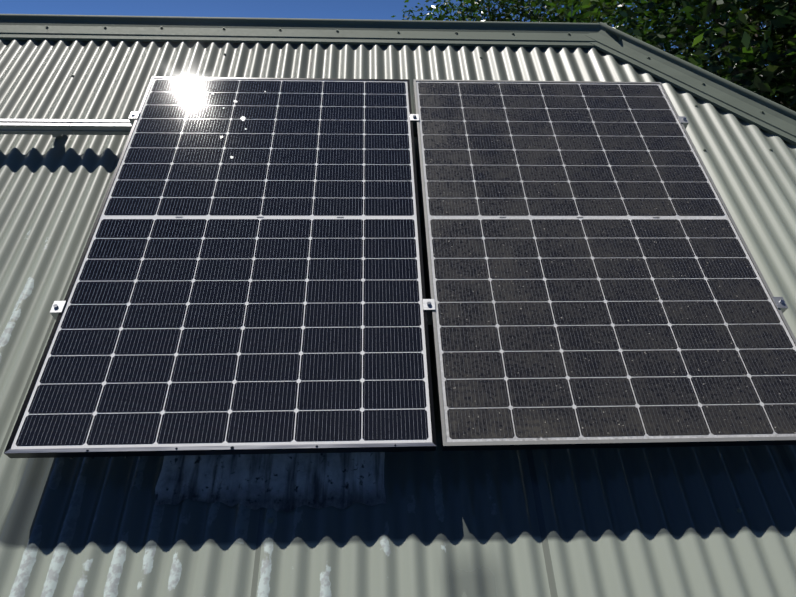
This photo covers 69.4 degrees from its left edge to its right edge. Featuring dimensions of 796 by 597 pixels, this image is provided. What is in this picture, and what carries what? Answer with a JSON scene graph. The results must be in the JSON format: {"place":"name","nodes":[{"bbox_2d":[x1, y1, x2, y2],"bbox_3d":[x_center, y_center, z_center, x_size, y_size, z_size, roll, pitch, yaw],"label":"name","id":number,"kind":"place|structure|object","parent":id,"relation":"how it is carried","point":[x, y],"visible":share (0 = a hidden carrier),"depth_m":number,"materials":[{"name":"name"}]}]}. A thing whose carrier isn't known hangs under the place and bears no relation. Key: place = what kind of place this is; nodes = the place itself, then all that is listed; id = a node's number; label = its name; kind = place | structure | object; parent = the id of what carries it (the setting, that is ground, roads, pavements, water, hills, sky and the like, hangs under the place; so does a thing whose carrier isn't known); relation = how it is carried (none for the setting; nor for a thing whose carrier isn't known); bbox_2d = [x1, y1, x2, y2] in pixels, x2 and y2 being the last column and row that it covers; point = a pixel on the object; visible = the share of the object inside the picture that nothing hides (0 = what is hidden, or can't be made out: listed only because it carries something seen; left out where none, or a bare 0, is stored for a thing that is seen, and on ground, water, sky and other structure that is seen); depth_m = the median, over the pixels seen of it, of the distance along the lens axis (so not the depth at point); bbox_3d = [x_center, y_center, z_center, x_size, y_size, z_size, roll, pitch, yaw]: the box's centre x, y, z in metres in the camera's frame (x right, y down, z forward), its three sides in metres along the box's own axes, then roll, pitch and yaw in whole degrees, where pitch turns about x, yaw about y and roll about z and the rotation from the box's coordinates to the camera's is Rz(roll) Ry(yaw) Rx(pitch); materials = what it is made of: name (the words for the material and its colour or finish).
{"place":"outdoors","nodes":[
{"label":"outdoors","id":0,"kind":"place"},
{"bbox_2d":[0,0,765,64],"label":"sky","id":1,"kind":"structure","parent":0,"point":[310,9],"materials":[{"name":"blue"}]},
{"bbox_2d":[0,39,795,596],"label":"corrugated roof","id":2,"kind":"object","parent":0,"point":[658,521],"visible":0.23,"depth_m":1.62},
{"bbox_2d":[71,53,772,522],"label":"roof screws","id":3,"kind":"object","parent":2,"relation":"attached to","point":[703,149],"visible":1,"depth_m":1.60,"materials":[{"name":"grey metal"}]},
{"label":"ground","id":4,"kind":"structure","parent":0,"visible":0},
{"bbox_2d":[391,0,671,37],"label":"tree","id":5,"kind":"object","parent":4,"relation":"on","point":[507,11],"visible":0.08,"depth_m":20.88,"materials":[{"name":"green plant"}]},
{"bbox_2d":[515,0,795,110],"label":"tree","id":6,"kind":"object","parent":4,"relation":"on","point":[571,14],"visible":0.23,"depth_m":10.04,"materials":[{"name":"green plant"}]},
{"bbox_2d":[565,0,795,111],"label":"tree","id":7,"kind":"object","parent":4,"relation":"on","point":[758,84],"visible":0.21,"depth_m":7.87,"materials":[{"name":"green plant"}]},
{"bbox_2d":[670,0,794,96],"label":"tree","id":8,"kind":"object","parent":4,"relation":"on","point":[768,22],"depth_m":19.35,"materials":[{"name":"green plant"}]},
{"bbox_3d":[0.636,2.619,4.424,10.072,2.809,8.186,0,18,-3],"label":"house","id":9,"kind":"object","parent":4,"relation":"on","visible":0},
{"bbox_3d":[0.642,-0.074,3.551,10.037,2.854,8.151,0,18,-3],"label":"roof","id":10,"kind":"object","parent":9,"relation":"on","visible":0},
{"bbox_2d":[0,119,431,324],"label":"rails","id":11,"kind":"object","parent":10,"relation":"on","point":[57,127],"visible":0.19,"depth_m":2.38,"materials":[{"name":"metal"}]},
{"bbox_2d":[50,112,787,319],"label":"clamps","id":12,"kind":"object","parent":11,"relation":"attached to","point":[57,308],"visible":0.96,"depth_m":1.87,"materials":[{"name":"metal"}]},
{"bbox_2d":[4,76,435,457],"bbox_3d":[-0.489,-0.279,2.053,1.134,0.035,1.722,0,53,-3],"label":"panel","id":13,"kind":"object","parent":10,"relation":"on","point":[262,291],"visible":1,"depth_m":1.85,"materials":[{"name":"glass"}]},
{"bbox_2d":[197,89,265,158],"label":"bird droppings","id":14,"kind":"object","parent":13,"relation":"on","point":[242,118],"visible":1,"depth_m":2.37,"materials":[{"name":"white"}]},
{"bbox_2d":[70,444,395,458],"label":"water drops","id":15,"kind":"object","parent":13,"relation":"on","point":[231,447],"visible":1,"depth_m":1.53,"materials":[{"name":"grey"}]},
{"bbox_2d":[155,452,386,512],"bbox_3d":[-0.355,0.432,1.667,0.638,0.020,0.367,0,53,-3],"label":"roof patch","id":16,"kind":"object","parent":10,"relation":"on","point":[287,483],"visible":0.54,"depth_m":1.61,"materials":[{"name":"grey metal"}]},
{"bbox_2d":[0,14,606,47],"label":"ridge cap","id":17,"kind":"object","parent":10,"relation":"on","point":[52,27],"visible":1,"depth_m":3.00,"materials":[{"name":"paint"}]},
{"bbox_2d":[413,79,795,450],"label":"panel","id":18,"kind":"object","parent":10,"relation":"on","point":[596,279],"visible":1,"depth_m":1.91,"materials":[{"name":"glass"}]},
{"bbox_2d":[586,22,795,145],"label":"hip cap","id":19,"kind":"object","parent":10,"relation":"on","point":[757,110],"visible":1,"depth_m":2.82,"materials":[{"name":"paint"}]}
]}

